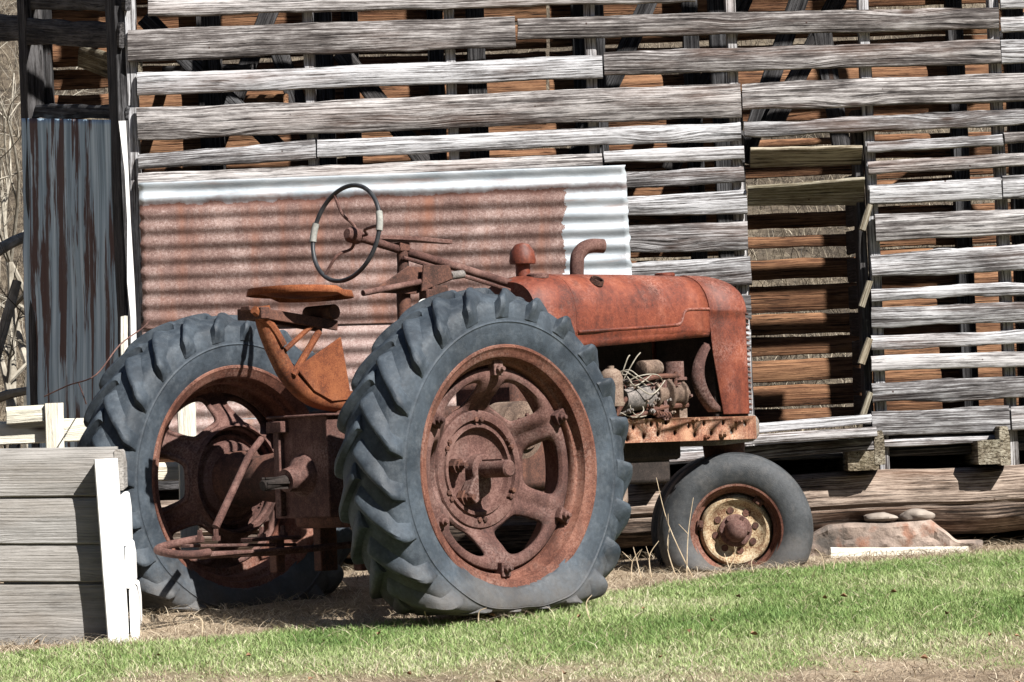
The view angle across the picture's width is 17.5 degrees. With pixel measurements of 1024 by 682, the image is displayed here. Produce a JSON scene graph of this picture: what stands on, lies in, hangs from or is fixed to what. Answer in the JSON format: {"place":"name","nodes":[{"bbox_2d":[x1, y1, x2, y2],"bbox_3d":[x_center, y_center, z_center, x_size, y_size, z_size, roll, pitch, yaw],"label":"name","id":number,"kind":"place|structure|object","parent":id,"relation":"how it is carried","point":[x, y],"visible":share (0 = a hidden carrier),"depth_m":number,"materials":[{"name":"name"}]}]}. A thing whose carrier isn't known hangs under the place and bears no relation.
{"place":"outdoors","nodes":[
{"label":"outdoors","id":0,"kind":"place"},
{"bbox_2d":[0,0,1011,447],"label":"hillside","id":1,"kind":"structure","parent":0,"point":[754,210],"depth_m":35.71,"materials":[{"name":"plant"}]},
{"bbox_2d":[0,232,23,255],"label":"fallen branch","id":2,"kind":"object","parent":1,"relation":"on","point":[11,242],"visible":0.38,"depth_m":21.25,"materials":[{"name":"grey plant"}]},
{"bbox_2d":[0,387,25,402],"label":"fallen branch","id":3,"kind":"object","parent":1,"relation":"on","point":[7,394],"visible":0.64,"depth_m":19.98,"materials":[{"name":"grey wood"}]},
{"bbox_2d":[0,0,59,262],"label":"bare shrub","id":4,"kind":"object","parent":1,"relation":"on","point":[9,182],"visible":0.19,"depth_m":33.64,"materials":[{"name":"beige plant"}]},
{"bbox_2d":[0,4,66,447],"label":"bare shrub","id":5,"kind":"object","parent":1,"relation":"on","point":[10,373],"visible":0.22,"depth_m":22.09,"materials":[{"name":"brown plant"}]},
{"bbox_2d":[0,1,101,447],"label":"bare shrub","id":6,"kind":"object","parent":1,"relation":"on","point":[19,336],"visible":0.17,"depth_m":26.14,"materials":[{"name":"brown plant"}]},
{"bbox_2d":[0,533,1023,681],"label":"ground","id":7,"kind":"structure","parent":0,"point":[970,676],"depth_m":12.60,"materials":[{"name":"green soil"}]},
{"bbox_2d":[0,175,23,447],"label":"bare shrub","id":8,"kind":"object","parent":7,"relation":"on","point":[6,296],"visible":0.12,"depth_m":19.84,"materials":[{"name":"beige plant"}]},
{"bbox_2d":[0,280,21,360],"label":"fallen branch","id":9,"kind":"object","parent":8,"relation":"on","point":[15,287],"visible":0.96,"depth_m":20.55,"materials":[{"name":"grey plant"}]},
{"bbox_2d":[0,446,141,644],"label":"planter box","id":10,"kind":"object","parent":7,"relation":"on","point":[66,533],"visible":0.94,"depth_m":13.71,"materials":[{"name":"grey wood"}]},
{"bbox_2d":[0,402,199,559],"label":"white fence","id":11,"kind":"object","parent":7,"relation":"on","point":[50,426],"visible":0.3,"depth_m":16.05,"materials":[{"name":"beige wood"}]},
{"bbox_2d":[44,319,149,403],"bbox_3d":[-2.015,0.098,16.136,0.356,0.435,1.019,-3,-2,12],"label":"rusty wire","id":12,"kind":"object","parent":11,"relation":"attached to","point":[100,369],"visible":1,"depth_m":15.83,"materials":[{"name":"orange metal"}]},
{"bbox_2d":[120,316,127,354],"bbox_3d":[-1.919,0.582,16.570,0.040,1.419,0.086,-3,-2,12],"label":"white stake","id":13,"kind":"object","parent":7,"relation":"on","point":[123,330],"visible":0.09,"depth_m":16.61,"materials":[{"name":"beige wood"}]},
{"bbox_2d":[77,183,813,615],"bbox_3d":[-0.056,0.244,15.389,4.039,1.897,2.181,0,-3,-45],"label":"vintage tractor","id":14,"kind":"object","parent":7,"relation":"on","point":[583,401],"visible":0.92,"depth_m":14.74,"materials":[{"name":"red metal"}]},
{"bbox_2d":[0,0,1023,559],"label":"corn crib","id":15,"kind":"object","parent":7,"relation":"on","point":[200,178],"visible":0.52,"depth_m":17.25,"materials":[{"name":"grey wood"}]},
{"bbox_2d":[0,547,1023,681],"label":"lawn grass","id":16,"kind":"structure","parent":7,"relation":"on","point":[764,593],"depth_m":13.24,"materials":[{"name":"green plant"}]},
{"bbox_2d":[34,589,1023,681],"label":"fallen leaves","id":17,"kind":"object","parent":7,"relation":"on","point":[924,656],"visible":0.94,"depth_m":12.88,"materials":[{"name":"brown plant"}]},
{"bbox_2d":[626,550,640,579],"bbox_3d":[0.566,1.062,15.711,0.088,0.147,0.025,-2,-2,0],"label":"weed stalk","id":18,"kind":"object","parent":7,"relation":"on","point":[632,563],"visible":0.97,"depth_m":15.71,"materials":[{"name":"beige plant"}]},
{"bbox_2d":[633,547,641,578],"bbox_3d":[0.597,1.054,15.725,0.045,0.162,0.006,-3,-2,18],"label":"weed stalk","id":19,"kind":"object","parent":7,"relation":"on","point":[637,562],"visible":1,"depth_m":15.72,"materials":[{"name":"beige plant"}]},
{"bbox_2d":[646,541,658,580],"bbox_3d":[0.666,1.038,15.724,0.066,0.187,0.010,-2,-2,-11],"label":"weed stalk","id":20,"kind":"object","parent":7,"relation":"on","point":[649,560],"visible":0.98,"depth_m":15.72,"materials":[{"name":"beige plant"}]},
{"bbox_2d":[667,528,676,578],"bbox_3d":[0.755,1.007,15.728,0.042,0.244,0.023,-4,-3,41],"label":"weed stalk","id":21,"kind":"object","parent":7,"relation":"on","point":[668,552],"visible":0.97,"depth_m":15.73,"materials":[{"name":"beige plant"}]},
{"bbox_2d":[656,478,693,578],"bbox_3d":[0.770,0.885,15.731,0.159,0.486,0.017,-3,-2,7],"label":"weed stalk","id":22,"kind":"object","parent":7,"relation":"on","point":[672,533],"visible":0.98,"depth_m":15.73,"materials":[{"name":"beige plant"}]},
{"bbox_2d":[682,501,692,578],"bbox_3d":[0.827,0.933,15.723,0.078,0.384,0.012,-2,-2,-7],"label":"weed stalk","id":23,"kind":"object","parent":7,"relation":"on","point":[687,541],"visible":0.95,"depth_m":15.72,"materials":[{"name":"beige plant"}]},
{"bbox_2d":[810,520,982,556],"bbox_3d":[1.929,1.063,17.080,0.935,0.282,0.358,-2,-2,0],"label":"stone slab","id":24,"kind":"object","parent":7,"relation":"on","point":[929,533],"depth_m":16.92,"materials":[{"name":"stone"}]},
{"bbox_2d":[864,512,897,522],"bbox_3d":[1.891,0.906,17.073,0.176,0.055,0.196,-2,-2,0],"label":"field stone","id":25,"kind":"object","parent":24,"relation":"on","point":[880,517],"visible":1,"depth_m":17.01,"materials":[{"name":"beige stone"}]},
{"bbox_2d":[898,508,934,521],"bbox_3d":[2.074,0.897,17.073,0.186,0.076,0.212,-2,-2,0],"label":"field stone","id":26,"kind":"object","parent":24,"relation":"on","point":[915,514],"visible":0.96,"depth_m":17.00,"materials":[{"name":"beige stone"}]},
{"bbox_2d":[830,546,968,557],"bbox_3d":[1.959,1.079,16.809,0.696,0.102,0.036,-2,-2,0],"label":"white plank","id":27,"kind":"object","parent":7,"relation":"on","point":[835,550],"visible":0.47,"depth_m":16.80,"materials":[{"name":"beige wood"}]},
{"bbox_2d":[975,530,1023,537],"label":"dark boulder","id":28,"kind":"object","parent":7,"relation":"on","point":[1014,533],"visible":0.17,"depth_m":17.74,"materials":[{"name":"stone"}]}
]}

